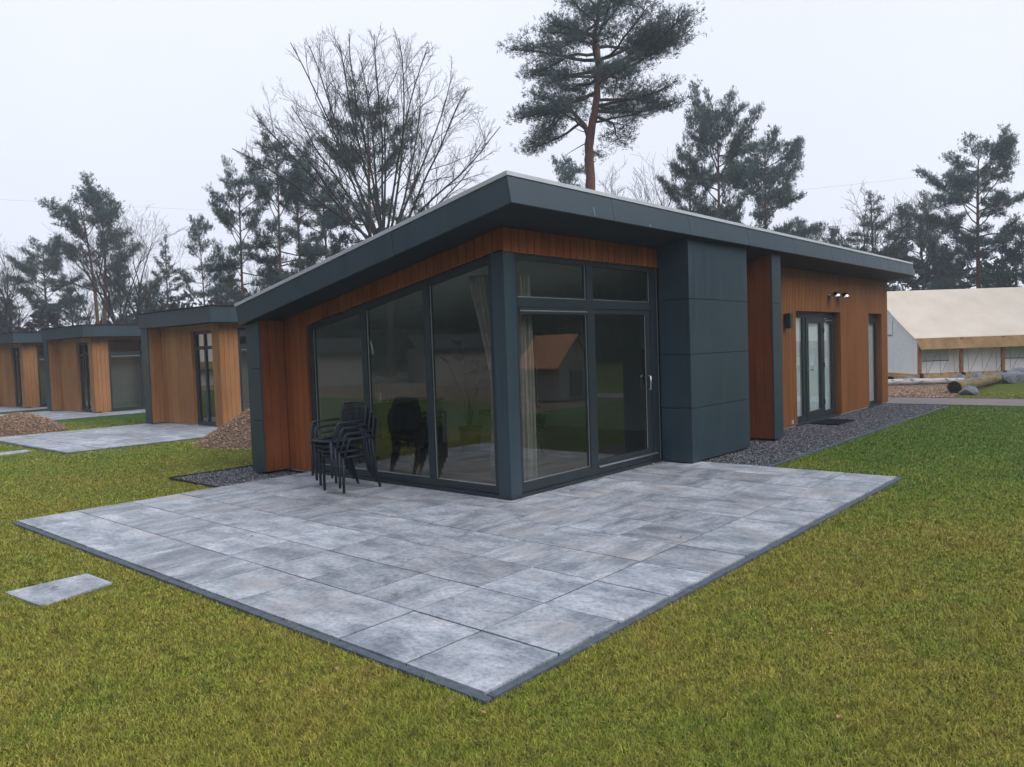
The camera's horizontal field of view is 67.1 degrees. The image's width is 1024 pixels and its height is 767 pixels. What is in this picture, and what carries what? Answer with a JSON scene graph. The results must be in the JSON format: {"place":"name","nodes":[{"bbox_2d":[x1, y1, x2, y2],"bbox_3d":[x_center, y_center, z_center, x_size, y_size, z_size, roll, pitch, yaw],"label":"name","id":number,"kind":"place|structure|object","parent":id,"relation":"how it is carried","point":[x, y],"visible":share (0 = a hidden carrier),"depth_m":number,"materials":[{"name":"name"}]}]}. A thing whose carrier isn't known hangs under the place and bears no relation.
{"place":"outdoors","nodes":[
{"label":"outdoors","id":0,"kind":"place"},
{"bbox_2d":[0,406,46,411],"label":"patio","id":1,"kind":"structure","parent":0,"point":[5,409],"depth_m":29.90,"materials":[{"name":"grey stone"}]},
{"bbox_2d":[0,409,144,419],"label":"patio","id":2,"kind":"structure","parent":0,"point":[58,414],"depth_m":25.75,"materials":[{"name":"grey stone"}]},
{"bbox_2d":[54,412,145,420],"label":"kerb","id":3,"kind":"structure","parent":2,"relation":"on","point":[99,416],"depth_m":24.43,"materials":[{"name":"concrete"}]},
{"bbox_2d":[0,199,313,214],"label":"power line","id":4,"kind":"object","parent":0,"point":[151,207],"visible":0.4,"depth_m":108.89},
{"bbox_2d":[18,460,896,694],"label":"patio","id":5,"kind":"structure","parent":0,"point":[492,594],"depth_m":6.68,"materials":[{"name":"grey stone"}]},
{"bbox_2d":[322,417,380,493],"bbox_3d":[-2.028,0.883,9.737,0.563,0.892,0.608,0,3,41],"label":"garden chair","id":6,"kind":"object","parent":5,"relation":"on","point":[346,455],"visible":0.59,"depth_m":9.66,"materials":[{"name":"plastic"}]},
{"bbox_2d":[318,412,377,488],"bbox_3d":[-2.068,0.816,9.700,0.563,0.892,0.608,0,3,41],"label":"garden chair","id":7,"kind":"object","parent":6,"relation":"on","point":[341,449],"visible":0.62,"depth_m":9.63,"materials":[{"name":"plastic"}]},
{"bbox_2d":[314,406,373,482],"bbox_3d":[-2.108,0.749,9.664,0.563,0.892,0.608,0,3,41],"label":"garden chair","id":8,"kind":"object","parent":7,"relation":"on","point":[337,444],"visible":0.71,"depth_m":9.61,"materials":[{"name":"plastic"}]},
{"bbox_2d":[310,401,369,477],"bbox_3d":[-2.147,0.681,9.627,0.563,0.892,0.608,0,3,41],"label":"garden chair","id":9,"kind":"object","parent":8,"relation":"on","point":[330,440],"visible":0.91,"depth_m":9.63,"materials":[{"name":"plastic"}]},
{"bbox_2d":[11,477,901,705],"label":"kerb","id":10,"kind":"structure","parent":5,"relation":"on","point":[493,695],"depth_m":4.95,"materials":[{"name":"concrete"}]},
{"bbox_2d":[234,170,914,500],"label":"lodge","id":11,"kind":"structure","parent":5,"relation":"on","point":[695,306],"depth_m":11.20,"materials":[{"name":"brown wood"}]},
{"bbox_2d":[341,409,383,463],"bbox_3d":[-2.216,0.803,11.490,0.608,0.843,0.671,-1,3,13],"label":"armchair","id":12,"kind":"object","parent":11,"relation":"on","point":[380,436],"visible":0.15,"depth_m":11.58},
{"bbox_2d":[347,397,443,459],"bbox_3d":[-1.843,0.720,12.500,0.560,0.885,1.560,0,3,41],"label":"sideboard","id":13,"kind":"object","parent":11,"relation":"on","point":[382,412],"visible":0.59,"depth_m":12.24,"materials":[{"name":"brown wood"}]},
{"bbox_2d":[372,374,388,402],"bbox_3d":[-2.091,0.078,12.136,0.200,0.446,0.200,0,3,41],"label":"lantern","id":14,"kind":"object","parent":13,"relation":"on","point":[379,396],"visible":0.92,"depth_m":12.12,"materials":[{"name":"metal"}]},
{"bbox_2d":[308,255,498,497],"bbox_3d":[-1.525,-0.082,9.905,3.628,2.758,0.100,0,3,41],"label":"window","id":15,"kind":"structure","parent":11,"relation":"in","point":[434,482],"depth_m":9.48,"materials":[{"name":"metal"}]},
{"bbox_2d":[382,406,425,465],"bbox_3d":[-1.590,0.781,11.507,0.671,0.843,0.608,-1,3,20],"label":"armchair","id":16,"kind":"object","parent":11,"relation":"on","point":[406,423],"visible":1,"depth_m":11.71,"materials":[{"name":"black plastic"}]},
{"bbox_2d":[438,339,489,450],"bbox_3d":[-0.734,0.183,12.829,0.929,1.851,1.204,0,3,41],"label":"potted plant","id":17,"kind":"object","parent":11,"relation":"on","point":[470,436],"visible":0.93,"depth_m":12.76,"materials":[{"name":"green plant"}]},
{"bbox_2d":[467,274,495,482],"bbox_3d":[-0.328,-0.052,9.131,0.510,2.450,0.126,0,3,41],"label":"curtain","id":18,"kind":"object","parent":11,"relation":"hanging from","point":[479,286],"visible":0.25,"depth_m":9.06,"materials":[{"name":"beige fabric"}]},
{"bbox_2d":[479,407,551,415],"bbox_3d":[0.065,0.770,11.567,1.098,0.740,1.098,0,3,41],"label":"dining table","id":19,"kind":"object","parent":11,"relation":"on","point":[538,410],"visible":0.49,"depth_m":11.34,"materials":[{"name":"brown wood"}]},
{"bbox_2d":[517,274,536,480],"bbox_3d":[0.170,-0.036,9.191,0.090,2.500,0.260,0,3,41],"label":"curtain","id":20,"kind":"object","parent":11,"relation":"hanging from","point":[528,411],"visible":0.81,"depth_m":9.18,"materials":[{"name":"beige fabric"}]},
{"bbox_2d":[532,333,535,403],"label":"window","id":21,"kind":"structure","parent":11,"relation":"in","point":[532,333],"depth_m":15.97,"materials":[{"name":"grey glass"}]},
{"bbox_2d":[535,404,545,452],"bbox_3d":[0.222,0.686,12.228,0.671,0.843,0.608,-4,3,-32],"label":"chair","id":22,"kind":"object","parent":11,"relation":"on","point":[540,420],"visible":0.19,"depth_m":12.34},
{"bbox_2d":[514,253,661,496],"bbox_3d":[1.056,-0.173,9.892,0.100,2.764,3.103,0,3,41],"label":"window","id":23,"kind":"structure","parent":11,"relation":"in","point":[585,306],"depth_m":9.80,"materials":[{"name":"metal"}]},
{"bbox_2d":[593,309,657,467],"bbox_3d":[1.549,0.024,10.433,0.106,2.035,1.469,0,3,41],"label":"sliding door","id":24,"kind":"structure","parent":11,"relation":"in","point":[646,314],"depth_m":10.83,"materials":[{"name":"metal"}]},
{"bbox_2d":[784,313,792,328],"bbox_3d":[5.143,-1.165,14.377,0.129,0.282,0.120,0,3,41],"label":"wall lamp","id":25,"kind":"object","parent":11,"relation":"attached to","point":[788,320],"visible":1,"depth_m":14.34,"materials":[{"name":"black metal"}]},
{"bbox_2d":[796,318,830,415],"bbox_3d":[6.188,-0.369,15.972,0.028,2.150,2.500,0,3,41],"label":"curtain","id":26,"kind":"object","parent":11,"relation":"hanging from","point":[814,374],"visible":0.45,"depth_m":16.11,"materials":[{"name":"white fabric"}]},
{"bbox_2d":[805,318,825,417],"bbox_3d":[6.287,-0.344,15.950,0.109,2.019,1.004,0,3,41],"label":"door","id":27,"kind":"structure","parent":11,"relation":"in","point":[819,411],"depth_m":16.06,"materials":[{"name":"metal"}]},
{"bbox_2d":[795,311,840,426],"bbox_3d":[6.256,-0.352,15.892,0.142,2.239,2.528,0,3,41],"label":"window","id":28,"kind":"structure","parent":11,"relation":"in","point":[829,413],"depth_m":16.06,"materials":[{"name":"metal"}]},
{"bbox_2d":[828,292,840,297],"bbox_3d":[6.740,-1.849,16.108,0.249,0.135,0.230,0,3,41],"label":"wall lamp","id":29,"kind":"object","parent":11,"relation":"attached to","point":[835,294],"visible":1,"depth_m":16.04,"materials":[{"name":"metal"}]},
{"bbox_2d":[837,293,849,298],"bbox_3d":[7.102,-1.881,16.521,0.249,0.135,0.230,0,3,41],"label":"wall lamp","id":30,"kind":"object","parent":11,"relation":"attached to","point":[844,295],"visible":0.84,"depth_m":16.45,"materials":[{"name":"metal"}]},
{"bbox_2d":[869,324,874,400],"bbox_3d":[8.653,-0.583,18.790,0.028,2.150,1.100,0,3,41],"label":"curtain","id":31,"kind":"object","parent":11,"relation":"hanging from","point":[871,361],"visible":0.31,"depth_m":19.02,"materials":[{"name":"white fabric"}]},
{"bbox_2d":[868,314,881,407],"bbox_3d":[8.724,-0.566,18.714,0.142,2.239,1.018,0,3,41],"label":"window","id":32,"kind":"structure","parent":11,"relation":"in","point":[871,317],"depth_m":19.06,"materials":[{"name":"metal"}]},
{"bbox_2d":[0,377,1023,766],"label":"lawn","id":33,"kind":"structure","parent":0,"point":[1014,387],"depth_m":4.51,"materials":[{"name":"plant"}]},
{"bbox_2d":[1,298,30,329],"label":"pine tree","id":34,"kind":"object","parent":33,"relation":"on","point":[20,318],"visible":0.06,"depth_m":60.11,"materials":[{"name":"green plant"}]},
{"bbox_2d":[0,450,31,454],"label":"stepping stone","id":35,"kind":"object","parent":33,"relation":"on","point":[13,452],"visible":0.59,"depth_m":15.27,"materials":[{"name":"grey stone"}]},
{"bbox_2d":[0,332,46,407],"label":"lodge","id":36,"kind":"structure","parent":33,"relation":"on","point":[22,374],"depth_m":30.64,"materials":[{"name":"beige wood"}]},
{"bbox_2d":[13,348,22,406],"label":"window","id":37,"kind":"structure","parent":36,"relation":"in","point":[14,354],"depth_m":31.05,"materials":[{"name":"grey glass"}]},
{"bbox_2d":[36,345,46,405],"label":"window","id":38,"kind":"structure","parent":36,"relation":"in","point":[37,346],"depth_m":30.64,"materials":[{"name":"metal"}]},
{"bbox_2d":[0,233,51,331],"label":"bare tree","id":39,"kind":"object","parent":33,"relation":"on","point":[10,321],"visible":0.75,"depth_m":49.57,"materials":[{"name":"brown plant"}]},
{"bbox_2d":[0,260,53,332],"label":"bare tree","id":40,"kind":"object","parent":33,"relation":"on","point":[5,308],"visible":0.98,"depth_m":46.20,"materials":[{"name":"brown plant"}]},
{"bbox_2d":[0,412,68,436],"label":"chip heap","id":41,"kind":"object","parent":33,"relation":"on","point":[17,423],"visible":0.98,"depth_m":19.36,"materials":[{"name":"brown wood"}]},
{"bbox_2d":[2,232,86,330],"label":"pine tree","id":42,"kind":"object","parent":33,"relation":"on","point":[64,300],"visible":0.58,"depth_m":57.07,"materials":[{"name":"green plant"}]},
{"bbox_2d":[4,573,112,606],"bbox_3d":[-3.430,1.596,5.897,0.629,0.050,0.610,0,3,41],"label":"stepping stone","id":43,"kind":"object","parent":33,"relation":"on","point":[68,588],"visible":0.65,"depth_m":5.89,"materials":[{"name":"grey stone"}]},
{"bbox_2d":[52,286,93,326],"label":"pine tree","id":44,"kind":"object","parent":33,"relation":"on","point":[68,308],"visible":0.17,"depth_m":61.45,"materials":[{"name":"green plant"}]},
{"bbox_2d":[35,170,143,323],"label":"pine tree","id":45,"kind":"object","parent":33,"relation":"on","point":[89,194],"visible":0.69,"depth_m":49.23,"materials":[{"name":"green plant"}]},
{"bbox_2d":[40,324,144,412],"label":"lodge","id":46,"kind":"structure","parent":33,"relation":"on","point":[95,368],"depth_m":26.97,"materials":[{"name":"beige wood"}]},
{"bbox_2d":[78,342,91,410],"bbox_3d":[-14.629,-0.227,26.568,1.060,2.368,0.060,0,3,41],"label":"window","id":47,"kind":"structure","parent":46,"relation":"in","point":[85,344],"depth_m":26.71,"materials":[{"name":"grey glass"}]},
{"bbox_2d":[107,339,144,410],"bbox_3d":[-12.891,-0.349,27.288,0.068,2.425,2.600,0,3,41],"label":"window","id":48,"kind":"structure","parent":46,"relation":"in","point":[133,353],"depth_m":26.80,"materials":[{"name":"metal"}]},
{"bbox_2d":[34,243,164,325],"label":"bare tree","id":49,"kind":"object","parent":33,"relation":"on","point":[87,316],"visible":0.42,"depth_m":57.93,"materials":[{"name":"brown plant"}]},
{"bbox_2d":[10,198,203,323],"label":"bare tree","id":50,"kind":"object","parent":33,"relation":"on","point":[96,276],"visible":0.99,"depth_m":43.23,"materials":[{"name":"brown plant"}]},
{"bbox_2d":[0,422,218,452],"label":"patio","id":51,"kind":"structure","parent":33,"relation":"on","point":[94,438],"depth_m":17.61,"materials":[{"name":"grey stone"}]},
{"bbox_2d":[0,437,202,454],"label":"kerb","id":52,"kind":"structure","parent":51,"relation":"on","point":[65,453],"depth_m":15.85,"materials":[{"name":"concrete"}]},
{"bbox_2d":[98,264,151,323],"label":"pine tree","id":53,"kind":"object","parent":33,"relation":"on","point":[130,316],"visible":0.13,"depth_m":54.48,"materials":[{"name":"green plant"}]},
{"bbox_2d":[126,279,169,310],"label":"pine tree","id":54,"kind":"object","parent":33,"relation":"on","point":[152,300],"visible":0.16,"depth_m":59.13,"materials":[{"name":"green plant"}]},
{"bbox_2d":[150,235,187,310],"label":"pine tree","id":55,"kind":"object","parent":33,"relation":"on","point":[174,305],"visible":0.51,"depth_m":51.66,"materials":[{"name":"green plant"}]},
{"bbox_2d":[137,305,249,426],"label":"lodge","id":56,"kind":"structure","parent":33,"relation":"on","point":[195,368],"depth_m":19.83,"materials":[{"name":"beige wood"}]},
{"bbox_2d":[194,330,215,424],"bbox_3d":[-7.689,-0.141,19.466,1.060,2.368,0.060,0,3,41],"label":"window","id":57,"kind":"structure","parent":56,"relation":"in","point":[196,343],"depth_m":19.56,"materials":[{"name":"grey glass"}]},
{"bbox_2d":[237,327,246,411],"bbox_3d":[-5.951,-0.262,20.185,0.068,2.425,2.600,0,3,41],"label":"window","id":58,"kind":"structure","parent":56,"relation":"in","point":[239,329],"depth_m":19.22,"materials":[{"name":"metal"}]},
{"bbox_2d":[177,214,226,305],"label":"pine tree","id":59,"kind":"object","parent":33,"relation":"on","point":[195,235],"visible":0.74,"depth_m":49.56,"materials":[{"name":"green plant"}]},
{"bbox_2d":[169,465,252,487],"bbox_3d":[-2.671,1.260,12.707,1.445,0.104,5.340,0,3,41],"label":"gravel edging","id":60,"kind":"object","parent":33,"relation":"on","point":[186,481],"visible":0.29,"depth_m":11.10,"materials":[{"name":"metal"}]},
{"bbox_2d":[189,408,251,450],"bbox_3d":[-4.459,0.489,16.446,4.544,1.356,4.474,0,3,41],"label":"chip heap","id":61,"kind":"object","parent":33,"relation":"on","point":[234,432],"visible":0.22,"depth_m":15.12,"materials":[{"name":"brown wood"}]},
{"bbox_2d":[207,258,240,304],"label":"pine tree","id":62,"kind":"object","parent":33,"relation":"on","point":[235,271],"visible":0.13,"depth_m":55.36,"materials":[{"name":"green plant"}]},
{"bbox_2d":[204,260,263,304],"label":"bare tree","id":63,"kind":"object","parent":33,"relation":"on","point":[253,288],"visible":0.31,"depth_m":51.68,"materials":[{"name":"brown plant"}]},
{"bbox_2d":[199,153,287,301],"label":"pine tree","id":64,"kind":"object","parent":33,"relation":"on","point":[223,214],"visible":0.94,"depth_m":41.29,"materials":[{"name":"green plant"}]},
{"bbox_2d":[258,265,284,286],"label":"pine tree","id":65,"kind":"object","parent":33,"relation":"on","point":[267,283],"visible":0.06,"depth_m":49.32,"materials":[{"name":"green plant"}]},
{"bbox_2d":[235,112,329,284],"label":"pine tree","id":66,"kind":"object","parent":33,"relation":"on","point":[267,239],"visible":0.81,"depth_m":41.17,"materials":[{"name":"green plant"}]},
{"bbox_2d":[253,134,329,278],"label":"pine tree","id":67,"kind":"object","parent":33,"relation":"on","point":[300,196],"visible":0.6,"depth_m":42.24,"materials":[{"name":"green plant"}]},
{"bbox_2d":[290,171,342,266],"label":"pine tree","id":68,"kind":"object","parent":33,"relation":"on","point":[316,194],"visible":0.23,"depth_m":45.27,"materials":[{"name":"green plant"}]},
{"bbox_2d":[325,229,348,258],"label":"pine tree","id":69,"kind":"object","parent":33,"relation":"on","point":[335,247],"visible":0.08,"depth_m":43.52,"materials":[{"name":"green plant"}]},
{"bbox_2d":[307,69,420,250],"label":"pine tree","id":70,"kind":"object","parent":33,"relation":"on","point":[338,220],"visible":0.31,"depth_m":42.74,"materials":[{"name":"green plant"}]},
{"bbox_2d":[232,21,499,238],"bbox_3d":[-5.373,-6.455,29.556,9.914,14.051,6.770,-3,3,-18],"label":"bare tree","id":71,"kind":"object","parent":33,"relation":"on","point":[379,219],"visible":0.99,"depth_m":29.44,"materials":[{"name":"brown plant"}]},
{"bbox_2d":[391,172,432,221],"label":"pine tree","id":72,"kind":"object","parent":33,"relation":"on","point":[417,206],"visible":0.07,"depth_m":45.31,"materials":[{"name":"green plant"}]},
{"bbox_2d":[0,229,1023,333],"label":"woodland edge","id":73,"kind":"structure","parent":33,"relation":"on","point":[984,263],"depth_m":56.49,"materials":[{"name":"green plant"}]},
{"bbox_2d":[548,153,585,186],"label":"pine tree","id":74,"kind":"object","parent":33,"relation":"on","point":[568,174],"visible":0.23,"depth_m":50.85,"materials":[{"name":"green plant"}]},
{"bbox_2d":[495,0,712,189],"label":"pine tree","id":75,"kind":"object","parent":33,"relation":"on","point":[645,46],"visible":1,"depth_m":32.66,"materials":[{"name":"green plant"}]},
{"bbox_2d":[576,143,698,211],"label":"bare tree","id":76,"kind":"object","parent":33,"relation":"on","point":[645,190],"visible":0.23,"depth_m":45.23,"materials":[{"name":"brown plant"}]},
{"bbox_2d":[653,129,716,207],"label":"pine tree","id":77,"kind":"object","parent":33,"relation":"on","point":[681,157],"visible":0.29,"depth_m":46.44,"materials":[{"name":"green plant"}]},
{"bbox_2d":[664,77,779,222],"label":"pine tree","id":78,"kind":"object","parent":33,"relation":"on","point":[704,139],"visible":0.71,"depth_m":42.83,"materials":[{"name":"green plant"}]},
{"bbox_2d":[709,124,830,238],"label":"pine tree","id":79,"kind":"object","parent":33,"relation":"on","point":[766,196],"visible":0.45,"depth_m":48.50,"materials":[{"name":"green plant"}]},
{"bbox_2d":[794,216,826,241],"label":"pine tree","id":80,"kind":"object","parent":33,"relation":"on","point":[801,223],"visible":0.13,"depth_m":59.16,"materials":[{"name":"green plant"}]},
{"bbox_2d":[819,225,850,245],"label":"pine tree","id":81,"kind":"object","parent":33,"relation":"on","point":[832,233],"visible":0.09,"depth_m":61.36,"materials":[{"name":"green plant"}]},
{"bbox_2d":[724,404,949,465],"bbox_3d":[6.323,0.825,15.003,1.700,0.001,10.855,0,3,41],"label":"gravel bed","id":82,"kind":"object","parent":33,"relation":"on","point":[802,443],"visible":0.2,"depth_m":12.38,"materials":[{"name":"grey gravel"}]},
{"bbox_2d":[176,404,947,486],"bbox_3d":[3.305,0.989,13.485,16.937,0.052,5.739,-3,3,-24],"label":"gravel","id":83,"kind":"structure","parent":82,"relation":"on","point":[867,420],"depth_m":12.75,"materials":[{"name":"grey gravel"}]},
{"bbox_2d":[810,419,855,424],"bbox_3d":[6.453,0.767,15.493,0.550,0.024,1.000,0,3,41],"label":"doormat","id":84,"kind":"object","parent":83,"relation":"on","point":[833,421],"visible":1,"depth_m":15.37,"materials":[{"name":"rubber"}]},
{"bbox_2d":[767,406,948,466],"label":"gravel kerb","id":85,"kind":"structure","parent":33,"relation":"on","point":[826,447],"depth_m":12.89,"materials":[{"name":"stone"}]},
{"bbox_2d":[839,190,906,290],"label":"pine tree","id":86,"kind":"object","parent":33,"relation":"on","point":[896,230],"visible":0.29,"depth_m":55.05,"materials":[{"name":"green plant"}]},
{"bbox_2d":[798,180,972,290],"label":"bare tree","id":87,"kind":"object","parent":33,"relation":"on","point":[926,279],"visible":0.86,"depth_m":48.86,"materials":[{"name":"brown plant"}]},
{"bbox_2d":[879,190,971,289],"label":"pine tree","id":88,"kind":"object","parent":33,"relation":"on","point":[911,216],"visible":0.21,"depth_m":58.97,"materials":[{"name":"green plant"}]},
{"bbox_2d":[905,233,973,289],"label":"bare tree","id":89,"kind":"object","parent":33,"relation":"on","point":[939,267],"visible":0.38,"depth_m":50.56,"materials":[{"name":"brown plant"}]},
{"bbox_2d":[920,253,959,289],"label":"pine tree","id":90,"kind":"object","parent":33,"relation":"on","point":[940,272],"visible":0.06,"depth_m":51.47,"materials":[{"name":"green plant"}]},
{"bbox_2d":[888,383,997,397],"bbox_3d":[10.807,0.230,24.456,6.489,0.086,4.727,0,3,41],"label":"bark mulch","id":91,"kind":"object","parent":33,"relation":"on","point":[923,391],"visible":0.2,"depth_m":22.80,"materials":[{"name":"brown wood"}]},
{"bbox_2d":[888,378,964,384],"bbox_3d":[14.108,-0.078,26.402,2.868,0.237,0.220,-2,3,-4],"label":"birch log","id":92,"kind":"object","parent":91,"relation":"on","point":[919,381],"visible":0.73,"depth_m":26.31,"materials":[{"name":"white wood"}]},
{"bbox_2d":[887,287,1023,378],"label":"safari tent","id":93,"kind":"object","parent":33,"relation":"on","point":[947,333],"visible":0.81,"depth_m":28.95,"materials":[{"name":"beige fabric"}]},
{"bbox_2d":[887,320,891,335],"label":"window","id":94,"kind":"structure","parent":93,"relation":"in","point":[889,323],"depth_m":30.08,"materials":[{"name":"white"}]},
{"bbox_2d":[922,349,948,361],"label":"window","id":95,"kind":"structure","parent":93,"relation":"in","point":[930,353],"depth_m":28.47,"materials":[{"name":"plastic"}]},
{"bbox_2d":[1005,346,1023,358],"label":"window","id":96,"kind":"structure","parent":93,"relation":"in","point":[1014,351],"depth_m":28.55,"materials":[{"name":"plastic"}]},
{"bbox_2d":[952,374,967,378],"bbox_3d":[15.678,-0.139,27.040,0.613,0.370,0.524,0,3,30],"label":"rock","id":97,"kind":"object","parent":33,"relation":"on","point":[960,376],"visible":0.36,"depth_m":26.89,"materials":[{"name":"grey stone"}]},
{"bbox_2d":[912,123,1023,289],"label":"pine tree","id":98,"kind":"object","parent":33,"relation":"on","point":[966,182],"visible":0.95,"depth_m":46.99,"materials":[{"name":"green plant"}]},
{"bbox_2d":[958,385,978,394],"bbox_3d":[12.630,0.215,21.358,0.408,0.326,0.518,-4,4,-41],"label":"rock","id":99,"kind":"object","parent":33,"relation":"on","point":[969,390],"visible":0.86,"depth_m":21.20,"materials":[{"name":"grey stone"}]},
{"bbox_2d":[947,373,1002,392],"bbox_3d":[14.361,-0.035,23.781,0.397,0.388,5.372,0,4,43],"label":"log","id":100,"kind":"object","parent":33,"relation":"on","point":[956,386],"visible":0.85,"depth_m":23.04,"materials":[{"name":"beige wood"}]},
{"bbox_2d":[968,372,984,377],"bbox_3d":[16.434,-0.205,27.261,0.562,0.394,0.465,0,3,32],"label":"rock","id":101,"kind":"object","parent":33,"relation":"on","point":[975,374],"visible":0.43,"depth_m":27.18,"materials":[{"name":"grey stone"}]},
{"bbox_2d":[989,228,1023,287],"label":"pine tree","id":102,"kind":"object","parent":33,"relation":"on","point":[1013,256],"visible":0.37,"depth_m":45.67,"materials":[{"name":"green plant"}]},
{"bbox_2d":[999,371,1023,383],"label":"rock","id":103,"kind":"object","parent":33,"relation":"on","point":[1011,377],"visible":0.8,"depth_m":25.53,"materials":[{"name":"grey stone"}]},
{"bbox_2d":[1008,367,1023,373],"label":"rock","id":104,"kind":"object","parent":33,"relation":"on","point":[1020,369],"visible":0.23,"depth_m":26.61,"materials":[{"name":"grey stone"}]},
{"bbox_2d":[0,0,1023,330],"label":"sky","id":105,"kind":"structure","parent":0,"point":[146,97],"materials":[{"name":"white"}]},
{"bbox_2d":[887,397,1023,405],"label":"road","id":106,"kind":"structure","parent":0,"point":[972,401],"depth_m":19.45,"materials":[{"name":"grey asphalt"}]},
{"bbox_2d":[886,397,1017,406],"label":"road kerb","id":107,"kind":"structure","parent":106,"relation":"on","point":[950,404],"depth_m":19.37,"materials":[{"name":"concrete"}]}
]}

